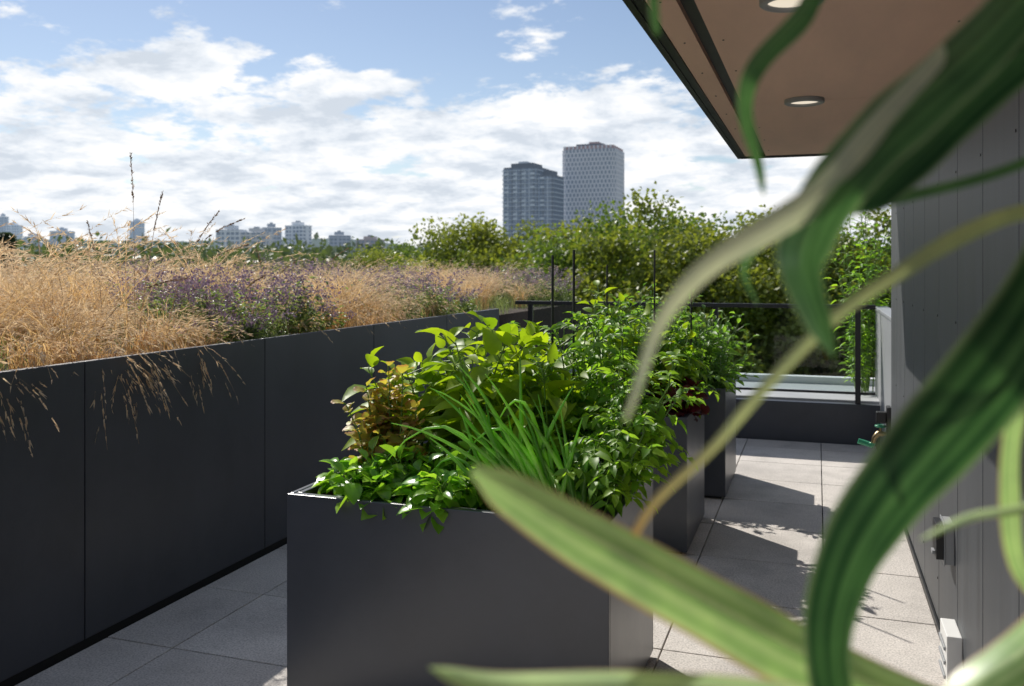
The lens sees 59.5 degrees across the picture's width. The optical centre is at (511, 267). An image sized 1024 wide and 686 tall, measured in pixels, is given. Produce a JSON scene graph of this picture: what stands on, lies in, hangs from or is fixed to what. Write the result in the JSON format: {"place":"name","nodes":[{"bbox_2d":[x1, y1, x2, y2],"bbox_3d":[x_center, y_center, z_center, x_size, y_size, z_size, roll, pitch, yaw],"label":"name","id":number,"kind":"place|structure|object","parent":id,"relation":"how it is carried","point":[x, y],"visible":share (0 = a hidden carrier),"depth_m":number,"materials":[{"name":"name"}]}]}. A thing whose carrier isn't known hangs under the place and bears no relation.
{"place":"outdoors","nodes":[
{"label":"outdoors","id":0,"kind":"place"},
{"bbox_2d":[0,232,19,276],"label":"spruce tree","id":1,"kind":"object","parent":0,"point":[5,236],"visible":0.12,"depth_m":61.74,"materials":[{"name":"green plant"}]},
{"bbox_2d":[6,222,22,249],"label":"apartment block","id":2,"kind":"structure","parent":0,"point":[16,229],"depth_m":1095.51,"materials":[{"name":"white glass"}]},
{"bbox_2d":[50,227,74,249],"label":"apartment block","id":3,"kind":"structure","parent":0,"point":[63,239],"depth_m":992.74,"materials":[{"name":"white concrete"}]},
{"bbox_2d":[129,219,144,251],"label":"slim tower","id":4,"kind":"structure","parent":0,"point":[137,231],"depth_m":1194.85,"materials":[{"name":"white glass"}]},
{"bbox_2d":[216,224,247,249],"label":"office block","id":5,"kind":"structure","parent":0,"point":[231,232],"depth_m":693.07,"materials":[{"name":"grey concrete"}]},
{"bbox_2d":[43,238,423,254],"bbox_3d":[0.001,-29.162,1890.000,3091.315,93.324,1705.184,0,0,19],"label":"forested hill","id":6,"kind":"structure","parent":0,"point":[317,241],"depth_m":1835.94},
{"bbox_2d":[240,227,274,251],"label":"office block","id":7,"kind":"structure","parent":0,"point":[253,232],"depth_m":683.43,"materials":[{"name":"grey concrete"}]},
{"bbox_2d":[262,222,281,247],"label":"glass tower","id":8,"kind":"structure","parent":0,"point":[271,227],"depth_m":755.93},
{"bbox_2d":[0,287,579,370],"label":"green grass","id":9,"kind":"structure","parent":0,"point":[498,301],"depth_m":6.87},
{"bbox_2d":[285,221,311,249],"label":"apartment block","id":10,"kind":"structure","parent":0,"point":[301,230],"depth_m":774.95,"materials":[{"name":"white concrete"}]},
{"bbox_2d":[328,231,350,255],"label":"glass tower","id":11,"kind":"structure","parent":0,"point":[338,237],"depth_m":793.89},
{"bbox_2d":[0,0,890,247],"label":"sky","id":12,"kind":"structure","parent":0,"point":[358,119],"materials":[{"name":"blue"}]},
{"bbox_2d":[25,232,887,262],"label":"distant tree mass","id":13,"kind":"object","parent":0,"point":[316,235],"depth_m":298.11,"materials":[{"name":"green plant"}]},
{"bbox_2d":[502,161,564,242],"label":"glass apartment tower","id":14,"kind":"structure","parent":0,"point":[534,190],"depth_m":590.75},
{"bbox_2d":[512,413,588,496],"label":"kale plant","id":15,"kind":"object","parent":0,"point":[541,428],"visible":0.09,"depth_m":3.10,"materials":[{"name":"green plant"}]},
{"bbox_2d":[562,142,623,231],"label":"patterned office tower","id":16,"kind":"structure","parent":0,"point":[593,172],"depth_m":606.25,"materials":[{"name":"grey glass"}]},
{"label":"ground","id":17,"kind":"structure","parent":0,"visible":0},
{"bbox_2d":[15,227,546,286],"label":"distant tree mass","id":18,"kind":"object","parent":17,"relation":"on","point":[326,252],"visible":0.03,"depth_m":99.34,"materials":[{"name":"green plant"}]},
{"bbox_2d":[345,245,414,278],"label":"deciduous tree","id":19,"kind":"object","parent":17,"relation":"on","point":[375,255],"visible":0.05,"depth_m":80.73,"materials":[{"name":"green plant"}]},
{"bbox_2d":[379,240,442,272],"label":"deciduous tree","id":20,"kind":"object","parent":17,"relation":"on","point":[407,253],"visible":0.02,"depth_m":72.50,"materials":[{"name":"green plant"}]},
{"bbox_2d":[382,230,483,274],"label":"deciduous tree","id":21,"kind":"object","parent":17,"relation":"on","point":[390,258],"visible":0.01,"depth_m":59.80,"materials":[{"name":"green plant"}]},
{"bbox_2d":[393,211,528,295],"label":"deciduous tree","id":22,"kind":"object","parent":17,"relation":"on","point":[483,239],"visible":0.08,"depth_m":47.16,"materials":[{"name":"green plant"}]},
{"bbox_2d":[434,218,543,274],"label":"deciduous tree","id":23,"kind":"object","parent":17,"relation":"on","point":[456,265],"visible":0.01,"depth_m":53.27,"materials":[{"name":"green plant"}]},
{"bbox_2d":[514,216,549,263],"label":"deciduous tree","id":24,"kind":"object","parent":17,"relation":"on","point":[528,227],"visible":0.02,"depth_m":59.85,"materials":[{"name":"green plant"}]},
{"bbox_2d":[486,215,631,293],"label":"deciduous tree","id":25,"kind":"object","parent":17,"relation":"on","point":[547,230],"visible":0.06,"depth_m":42.94,"materials":[{"name":"green plant"}]},
{"bbox_2d":[495,197,679,321],"bbox_3d":[3.806,6.235,37.997,11.437,18.586,10.799,0,0,31],"label":"deciduous tree","id":26,"kind":"object","parent":17,"relation":"on","point":[557,252],"visible":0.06,"depth_m":37.69,"materials":[{"name":"green plant"}]},
{"bbox_2d":[587,201,706,329],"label":"deciduous tree","id":27,"kind":"object","parent":17,"relation":"on","point":[666,222],"visible":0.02,"depth_m":40.35,"materials":[{"name":"green plant"}]},
{"bbox_2d":[543,181,756,352],"bbox_3d":[4.672,6.029,36.144,9.923,18.996,10.337,0,0,-25],"label":"deciduous tree","id":28,"kind":"object","parent":17,"relation":"on","point":[590,255],"visible":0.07,"depth_m":34.52,"materials":[{"name":"green plant"}]},
{"bbox_2d":[618,206,783,351],"bbox_3d":[8.993,6.400,40.025,12.675,18.255,13.424,0,0,-40],"label":"deciduous tree","id":29,"kind":"object","parent":17,"relation":"on","point":[701,214],"visible":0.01,"depth_m":39.35,"materials":[{"name":"green plant"}]},
{"bbox_2d":[567,216,835,374],"bbox_3d":[6.743,6.771,33.722,10.660,17.543,12.116,0,0,0],"label":"deciduous tree","id":30,"kind":"object","parent":17,"relation":"on","point":[690,252],"visible":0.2,"depth_m":32.33,"materials":[{"name":"green plant"}]},
{"bbox_2d":[640,204,854,375],"bbox_3d":[9.188,6.503,36.215,10.613,18.046,11.056,0,0,-2],"label":"deciduous tree","id":31,"kind":"object","parent":17,"relation":"on","point":[741,217],"visible":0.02,"depth_m":33.33,"materials":[{"name":"green plant"}]},
{"bbox_2d":[695,205,890,376],"bbox_3d":[11.110,6.593,33.838,9.468,17.902,10.761,0,0,-38],"label":"deciduous tree","id":32,"kind":"object","parent":17,"relation":"on","point":[816,349],"visible":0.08,"depth_m":31.50,"materials":[{"name":"green plant"}]},
{"bbox_2d":[715,223,890,377],"bbox_3d":[12.755,6.631,36.003,12.006,17.791,11.336,0,0,30],"label":"deciduous tree","id":33,"kind":"object","parent":17,"relation":"on","point":[841,356],"visible":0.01,"depth_m":33.50,"materials":[{"name":"green plant"}]},
{"bbox_2d":[744,207,890,377],"bbox_3d":[13.282,6.380,34.150,10.159,18.292,10.583,0,0,-24],"label":"deciduous tree","id":34,"kind":"object","parent":17,"relation":"on","point":[832,365],"visible":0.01,"depth_m":31.98,"materials":[{"name":"green plant"}]},
{"bbox_2d":[780,222,890,375],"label":"deciduous tree","id":35,"kind":"object","parent":17,"relation":"on","point":[873,252],"visible":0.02,"depth_m":32.67,"materials":[{"name":"green plant"}]},
{"bbox_3d":[-2.381,8.675,2.316,18.000,13.630,14.850,0,0,19],"label":"lower building","id":36,"kind":"object","parent":17,"relation":"on","visible":0},
{"bbox_2d":[821,454,939,638],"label":"terrace deck","id":37,"kind":"structure","parent":36,"relation":"on","point":[907,541],"depth_m":5.06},
{"bbox_2d":[0,537,286,685],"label":"backing","id":38,"kind":"object","parent":37,"relation":"on","point":[35,669],"depth_m":3.78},
{"bbox_2d":[0,309,498,681],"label":"panels","id":39,"kind":"object","parent":38,"relation":"attached to","point":[99,534],"visible":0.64,"depth_m":3.93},
{"bbox_2d":[15,438,944,685],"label":"paver floor","id":40,"kind":"structure","parent":37,"relation":"on","point":[758,533],"depth_m":3.99,"materials":[{"name":"concrete"}]},
{"bbox_2d":[287,457,652,685],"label":"planter box","id":41,"kind":"object","parent":40,"relation":"on","point":[392,599],"visible":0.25,"depth_m":2.94,"materials":[{"name":"black metal"}]},
{"bbox_2d":[311,457,367,495],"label":"basil plant","id":42,"kind":"object","parent":41,"relation":"on","point":[323,480],"visible":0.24,"depth_m":3.21,"materials":[{"name":"green plant"}]},
{"bbox_2d":[331,399,394,466],"bbox_3d":[-0.524,0.662,3.327,0.182,0.361,0.276,0,0,37],"label":"bronze lettuce","id":43,"kind":"object","parent":41,"relation":"on","point":[362,438],"visible":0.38,"depth_m":3.30,"materials":[{"name":"brown plant"}]},
{"bbox_2d":[326,456,404,513],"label":"basil plant","id":44,"kind":"object","parent":41,"relation":"on","point":[351,488],"visible":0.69,"depth_m":3.08,"materials":[{"name":"green plant"}]},
{"bbox_2d":[353,441,408,490],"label":"basil plant","id":45,"kind":"object","parent":41,"relation":"on","point":[363,453],"visible":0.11,"depth_m":3.16,"materials":[{"name":"green plant"}]},
{"bbox_2d":[354,361,413,450],"bbox_3d":[-0.474,0.595,3.429,0.232,0.495,0.248,0,0,19],"label":"bronze lettuce","id":46,"kind":"object","parent":41,"relation":"on","point":[394,378],"visible":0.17,"depth_m":3.40,"materials":[{"name":"brown plant"}]},
{"bbox_2d":[351,364,420,447],"bbox_3d":[-0.465,0.600,3.370,0.273,0.485,0.240,0,0,19],"label":"bronze lettuce","id":47,"kind":"object","parent":41,"relation":"on","point":[398,397],"visible":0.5,"depth_m":3.34,"materials":[{"name":"brown plant"}]},
{"bbox_2d":[358,464,419,519],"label":"basil plant","id":48,"kind":"object","parent":41,"relation":"on","point":[382,490],"visible":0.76,"depth_m":3.05,"materials":[{"name":"green plant"}]},
{"bbox_2d":[356,435,424,490],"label":"basil plant","id":49,"kind":"object","parent":41,"relation":"on","point":[389,449],"visible":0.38,"depth_m":3.16,"materials":[{"name":"green plant"}]},
{"bbox_2d":[373,399,427,474],"bbox_3d":[-0.398,0.672,3.299,0.204,0.365,0.241,0,0,19],"label":"bronze lettuce","id":50,"kind":"object","parent":41,"relation":"on","point":[404,434],"visible":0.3,"depth_m":3.26,"materials":[{"name":"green plant"}]},
{"bbox_2d":[341,346,465,468],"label":"pepper plant","id":51,"kind":"object","parent":41,"relation":"on","point":[372,360],"visible":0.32,"depth_m":3.50,"materials":[{"name":"green plant"}]},
{"bbox_2d":[397,442,455,497],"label":"basil plant","id":52,"kind":"object","parent":41,"relation":"on","point":[428,459],"visible":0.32,"depth_m":3.18,"materials":[{"name":"green plant"}]},
{"bbox_2d":[391,459,467,518],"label":"basil plant","id":53,"kind":"object","parent":41,"relation":"on","point":[417,479],"visible":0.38,"depth_m":3.01,"materials":[{"name":"green plant"}]},
{"bbox_2d":[396,470,484,533],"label":"basil plant","id":54,"kind":"object","parent":41,"relation":"on","point":[451,499],"visible":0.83,"depth_m":2.94,"materials":[{"name":"green plant"}]},
{"bbox_2d":[400,322,493,459],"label":"pepper plant","id":55,"kind":"object","parent":41,"relation":"on","point":[426,374],"visible":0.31,"depth_m":3.50,"materials":[{"name":"green plant"}]},
{"bbox_2d":[421,428,483,494],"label":"basil plant","id":56,"kind":"object","parent":41,"relation":"on","point":[453,452],"visible":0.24,"depth_m":3.18,"materials":[{"name":"green plant"}]},
{"bbox_2d":[425,402,495,510],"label":"onion plant","id":57,"kind":"object","parent":41,"relation":"on","point":[461,466],"visible":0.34,"depth_m":2.97,"materials":[{"name":"green plant"}]},
{"bbox_2d":[388,352,574,474],"bbox_3d":[-0.111,0.562,2.972,0.656,0.562,0.156,0,0,19],"label":"onion plant","id":58,"kind":"object","parent":41,"relation":"on","point":[493,439],"visible":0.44,"depth_m":2.96,"materials":[{"name":"green plant"}]},
{"bbox_2d":[452,446,513,509],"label":"basil plant","id":59,"kind":"object","parent":41,"relation":"on","point":[470,493],"visible":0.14,"depth_m":3.02,"materials":[{"name":"green plant"}]},
{"bbox_2d":[420,317,550,455],"bbox_3d":[-0.132,0.513,3.402,0.456,0.660,0.466,0,0,-34],"label":"pepper plant","id":60,"kind":"object","parent":41,"relation":"on","point":[451,417],"visible":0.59,"depth_m":3.32,"materials":[{"name":"green plant"}]},
{"bbox_2d":[392,367,582,495],"bbox_3d":[-0.080,0.583,2.918,0.636,0.523,0.132,0,0,19],"label":"onion plant","id":61,"kind":"object","parent":41,"relation":"on","point":[516,452],"visible":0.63,"depth_m":2.89,"materials":[{"name":"green plant"}]},
{"bbox_2d":[438,311,563,450],"bbox_3d":[-0.072,0.510,3.601,0.536,0.667,0.387,0,0,-18],"label":"pepper plant","id":62,"kind":"object","parent":41,"relation":"on","point":[443,368],"visible":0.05,"depth_m":3.56,"materials":[{"name":"green plant"}]},
{"bbox_2d":[476,320,567,442],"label":"pepper plant","id":63,"kind":"object","parent":41,"relation":"on","point":[526,333],"visible":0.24,"depth_m":3.34,"materials":[{"name":"green plant"}]},
{"bbox_2d":[488,400,599,506],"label":"onion plant","id":64,"kind":"object","parent":41,"relation":"on","point":[570,488],"visible":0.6,"depth_m":2.88,"materials":[{"name":"green plant"}]},
{"bbox_2d":[498,332,603,481],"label":"pepper plant","id":65,"kind":"object","parent":41,"relation":"on","point":[556,384],"visible":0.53,"depth_m":3.21,"materials":[{"name":"green plant"}]},
{"bbox_2d":[551,255,553,344],"bbox_3d":[0.157,0.475,3.496,0.014,1.050,0.010,0,0,19],"label":"plant stake","id":66,"kind":"object","parent":41,"relation":"in","point":[552,294],"visible":0.43,"depth_m":3.49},
{"bbox_2d":[572,250,574,436],"bbox_3d":[0.239,0.465,3.489,0.014,1.070,0.010,0,0,19],"label":"plant stake","id":67,"kind":"object","parent":41,"relation":"in","point":[573,310],"visible":0.43,"depth_m":3.48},
{"bbox_2d":[526,302,642,436],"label":"tomato plant","id":68,"kind":"object","parent":41,"relation":"on","point":[612,349],"visible":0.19,"depth_m":3.43,"materials":[{"name":"green plant"}]},
{"bbox_2d":[514,321,663,491],"bbox_3d":[0.276,0.516,3.297,0.547,0.652,0.410,0,0,4],"label":"tomato plant","id":69,"kind":"object","parent":41,"relation":"on","point":[614,358],"visible":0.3,"depth_m":3.28,"materials":[{"name":"green plant"}]},
{"bbox_2d":[551,406,675,516],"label":"tomato plant","id":70,"kind":"object","parent":41,"relation":"on","point":[628,468],"visible":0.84,"depth_m":2.85,"materials":[{"name":"green plant"}]},
{"bbox_2d":[554,367,675,508],"bbox_3d":[0.370,0.594,3.112,0.423,0.498,0.516,0,0,19],"label":"tomato plant","id":71,"kind":"object","parent":41,"relation":"on","point":[664,429],"visible":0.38,"depth_m":3.03,"materials":[{"name":"green plant"}]},
{"bbox_2d":[564,311,686,469],"bbox_3d":[0.408,0.503,3.344,0.431,0.677,0.455,0,0,-6],"label":"tomato plant","id":72,"kind":"object","parent":41,"relation":"on","point":[596,358],"visible":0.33,"depth_m":3.32,"materials":[{"name":"green plant"}]},
{"bbox_2d":[579,349,705,483],"bbox_3d":[0.458,0.567,3.192,0.428,0.551,0.510,0,0,19],"label":"tomato plant","id":73,"kind":"object","parent":41,"relation":"on","point":[670,459],"visible":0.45,"depth_m":3.15,"materials":[{"name":"green plant"}]},
{"bbox_2d":[504,398,703,553],"bbox_3d":[0.498,1.140,5.202,1.130,0.720,0.770,0,0,19],"label":"planter box","id":74,"kind":"object","parent":40,"relation":"on","point":[678,517],"visible":0.22,"depth_m":4.70,"materials":[{"name":"black metal"}]},
{"bbox_2d":[575,280,641,391],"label":"pepper plant","id":75,"kind":"object","parent":74,"relation":"on","point":[580,333],"visible":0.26,"depth_m":5.01,"materials":[{"name":"green plant"}]},
{"bbox_2d":[578,294,681,395],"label":"tomato plant","id":76,"kind":"object","parent":74,"relation":"on","point":[672,348],"visible":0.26,"depth_m":5.03,"materials":[{"name":"green plant"}]},
{"bbox_2d":[589,300,682,404],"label":"pepper plant","id":77,"kind":"object","parent":74,"relation":"on","point":[647,310],"visible":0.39,"depth_m":4.87,"materials":[{"name":"green plant"}]},
{"bbox_2d":[627,296,699,383],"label":"tomato plant","id":78,"kind":"object","parent":74,"relation":"on","point":[669,326],"visible":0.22,"depth_m":5.11,"materials":[{"name":"green plant"}]},
{"bbox_2d":[635,313,706,387],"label":"pepper plant","id":79,"kind":"object","parent":74,"relation":"on","point":[691,333],"visible":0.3,"depth_m":5.04,"materials":[{"name":"green plant"}]},
{"bbox_2d":[644,376,709,421],"bbox_3d":[0.912,0.731,4.987,0.370,0.281,0.238,0,0,37],"label":"red lettuce","id":80,"kind":"object","parent":74,"relation":"in","point":[705,409],"visible":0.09,"depth_m":4.93,"materials":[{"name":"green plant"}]},
{"bbox_2d":[655,385,703,416],"bbox_3d":[0.881,0.748,4.856,0.306,0.237,0.255,0,0,-36],"label":"red lettuce","id":81,"kind":"object","parent":74,"relation":"in","point":[681,411],"visible":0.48,"depth_m":4.82,"materials":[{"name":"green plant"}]},
{"bbox_2d":[651,330,735,418],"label":"tomato plant","id":82,"kind":"object","parent":74,"relation":"on","point":[688,363],"visible":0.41,"depth_m":4.97,"materials":[{"name":"green plant"}]},
{"bbox_2d":[571,376,735,498],"bbox_3d":[0.967,1.140,6.347,1.140,0.720,0.800,0,0,19],"label":"planter box","id":83,"kind":"object","parent":40,"relation":"on","point":[719,467],"visible":0.18,"depth_m":5.82,"materials":[{"name":"black metal"}]},
{"bbox_2d":[569,293,644,356],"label":"herb shrub","id":84,"kind":"object","parent":83,"relation":"on","point":[627,315],"visible":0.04,"depth_m":6.31,"materials":[{"name":"green plant"}]},
{"bbox_2d":[609,282,672,357],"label":"herb shrub","id":85,"kind":"object","parent":83,"relation":"on","point":[634,314],"visible":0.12,"depth_m":6.34,"materials":[{"name":"green plant"}]},
{"bbox_2d":[655,293,705,374],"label":"herb shrub","id":86,"kind":"object","parent":83,"relation":"on","point":[679,323],"visible":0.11,"depth_m":6.16,"materials":[{"name":"green plant"}]},
{"bbox_2d":[673,304,746,387],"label":"herb shrub","id":87,"kind":"object","parent":83,"relation":"on","point":[711,351],"visible":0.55,"depth_m":5.96,"materials":[{"name":"green plant"}]},
{"bbox_2d":[685,305,759,381],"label":"herb shrub","id":88,"kind":"object","parent":83,"relation":"on","point":[728,335],"visible":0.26,"depth_m":6.22,"materials":[{"name":"green plant"}]},
{"bbox_2d":[697,353,759,393],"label":"herb shrub","id":89,"kind":"object","parent":83,"relation":"in","point":[717,384],"visible":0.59,"depth_m":5.85,"materials":[{"name":"green plant"}]},
{"bbox_2d":[429,0,1023,685],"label":"potted strap leaf plant","id":90,"kind":"object","parent":40,"relation":"on","point":[895,144],"visible":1,"depth_m":0.51,"materials":[{"name":"plant"}]},
{"bbox_2d":[568,369,879,445],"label":"end parapet","id":91,"kind":"structure","parent":37,"relation":"on","point":[813,417],"depth_m":7.79,"materials":[{"name":"grey metal"}]},
{"bbox_2d":[515,301,875,403],"bbox_3d":[1.560,0.737,8.120,3.220,0.844,0.050,0,0,19],"label":"glass railing","id":92,"kind":"object","parent":91,"relation":"on","point":[857,393],"visible":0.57,"depth_m":7.83,"materials":[{"name":"black metal"}]},
{"bbox_2d":[823,211,890,391],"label":"feathery shrub","id":93,"kind":"object","parent":91,"relation":"on","point":[868,327],"visible":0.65,"depth_m":8.28,"materials":[{"name":"green plant"}]},
{"bbox_2d":[835,284,890,391],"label":"feathery shrub","id":94,"kind":"object","parent":91,"relation":"on","point":[852,359],"visible":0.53,"depth_m":8.15,"materials":[{"name":"green plant"}]},
{"bbox_2d":[875,306,890,437],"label":"side parapet","id":95,"kind":"structure","parent":37,"relation":"on","point":[883,356],"depth_m":7.20,"materials":[{"name":"grey metal"}]},
{"bbox_2d":[857,405,890,447],"bbox_3d":[2.627,1.160,6.500,0.225,0.320,0.120,0,0,19],"label":"hose bibb","id":96,"kind":"object","parent":95,"relation":"attached to","point":[883,416],"visible":0.85,"depth_m":6.47,"materials":[{"name":"gold metal"}]},
{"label":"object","id":97,"kind":"object","parent":37,"relation":"on","visible":0},
{"bbox_2d":[622,0,984,158],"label":"roof overhang","id":98,"kind":"object","parent":97,"relation":"on","point":[849,61],"visible":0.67,"depth_m":3.26,"materials":[{"name":"brown wood"}]},
{"bbox_2d":[759,0,823,12],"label":"soffit downlight","id":99,"kind":"object","parent":98,"relation":"attached to","point":[782,6],"visible":0.61,"depth_m":2.60,"materials":[{"name":"glass"}]},
{"bbox_2d":[784,96,824,106],"bbox_3d":[1.340,-0.762,4.107,0.176,0.020,0.176,0,0,19],"label":"soffit downlight","id":100,"kind":"object","parent":98,"relation":"attached to","point":[804,101],"visible":1,"depth_m":4.08,"materials":[{"name":"grey plastic"}]},
{"bbox_2d":[891,87,1023,665],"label":"cladding boards","id":101,"kind":"object","parent":97,"relation":"attached to","point":[976,591],"visible":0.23,"depth_m":3.08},
{"bbox_2d":[906,532,939,634],"bbox_3d":[0.916,1.486,1.220,0.008,0.028,10.300,0,0,19],"label":"base flashing","id":102,"kind":"object","parent":101,"relation":"attached to","point":[934,616],"depth_m":4.15,"materials":[{"name":"black metal"}]},
{"bbox_2d":[931,514,953,565],"bbox_3d":[1.620,1.025,3.378,0.070,0.160,0.130,0,0,19],"label":"outdoor outlet box","id":103,"kind":"object","parent":101,"relation":"attached to","point":[942,549],"visible":0.88,"depth_m":3.33,"materials":[{"name":"grey plastic"}]},
{"bbox_2d":[939,618,961,682],"bbox_3d":[1.571,1.380,3.215,0.058,0.180,0.180,0,0,19],"label":"wall vent box","id":104,"kind":"object","parent":101,"relation":"attached to","point":[950,651],"visible":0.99,"depth_m":3.14,"materials":[{"name":"white plastic"}]},
{"bbox_3d":[-3.326,8.645,11.960,8.395,13.670,2.700,0,0,19],"label":"neighbouring roof block","id":105,"kind":"object","parent":17,"relation":"on","visible":0},
{"bbox_2d":[0,301,590,370],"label":"green roof soil","id":106,"kind":"structure","parent":105,"relation":"on","point":[542,313],"depth_m":9.72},
{"bbox_2d":[7,247,346,296],"bbox_3d":[-4.430,0.135,8.724,4.834,0.624,7.974,0,0,19],"label":"purple catmint","id":107,"kind":"object","parent":106,"relation":"on","point":[277,264],"visible":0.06,"depth_m":10.26,"materials":[{"name":"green plant"}]},
{"bbox_2d":[49,153,348,354],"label":"tall grass stalks","id":108,"kind":"object","parent":106,"relation":"on","point":[186,278],"depth_m":4.50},
{"bbox_2d":[174,291,359,343],"bbox_3d":[-1.620,0.283,4.270,0.420,0.331,3.168,0,0,19],"label":"purple catmint","id":109,"kind":"object","parent":106,"relation":"on","point":[261,328],"visible":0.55,"depth_m":4.92,"materials":[{"name":"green plant"}]},
{"bbox_2d":[0,205,566,456],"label":"golden ornamental grass","id":110,"kind":"structure","parent":106,"relation":"on","point":[41,306],"depth_m":4.51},
{"bbox_2d":[83,257,585,345],"bbox_3d":[-1.112,0.183,8.322,2.448,0.534,7.516,0,0,19],"label":"purple catmint","id":111,"kind":"object","parent":106,"relation":"on","point":[202,293],"visible":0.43,"depth_m":5.43,"materials":[{"name":"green plant"}]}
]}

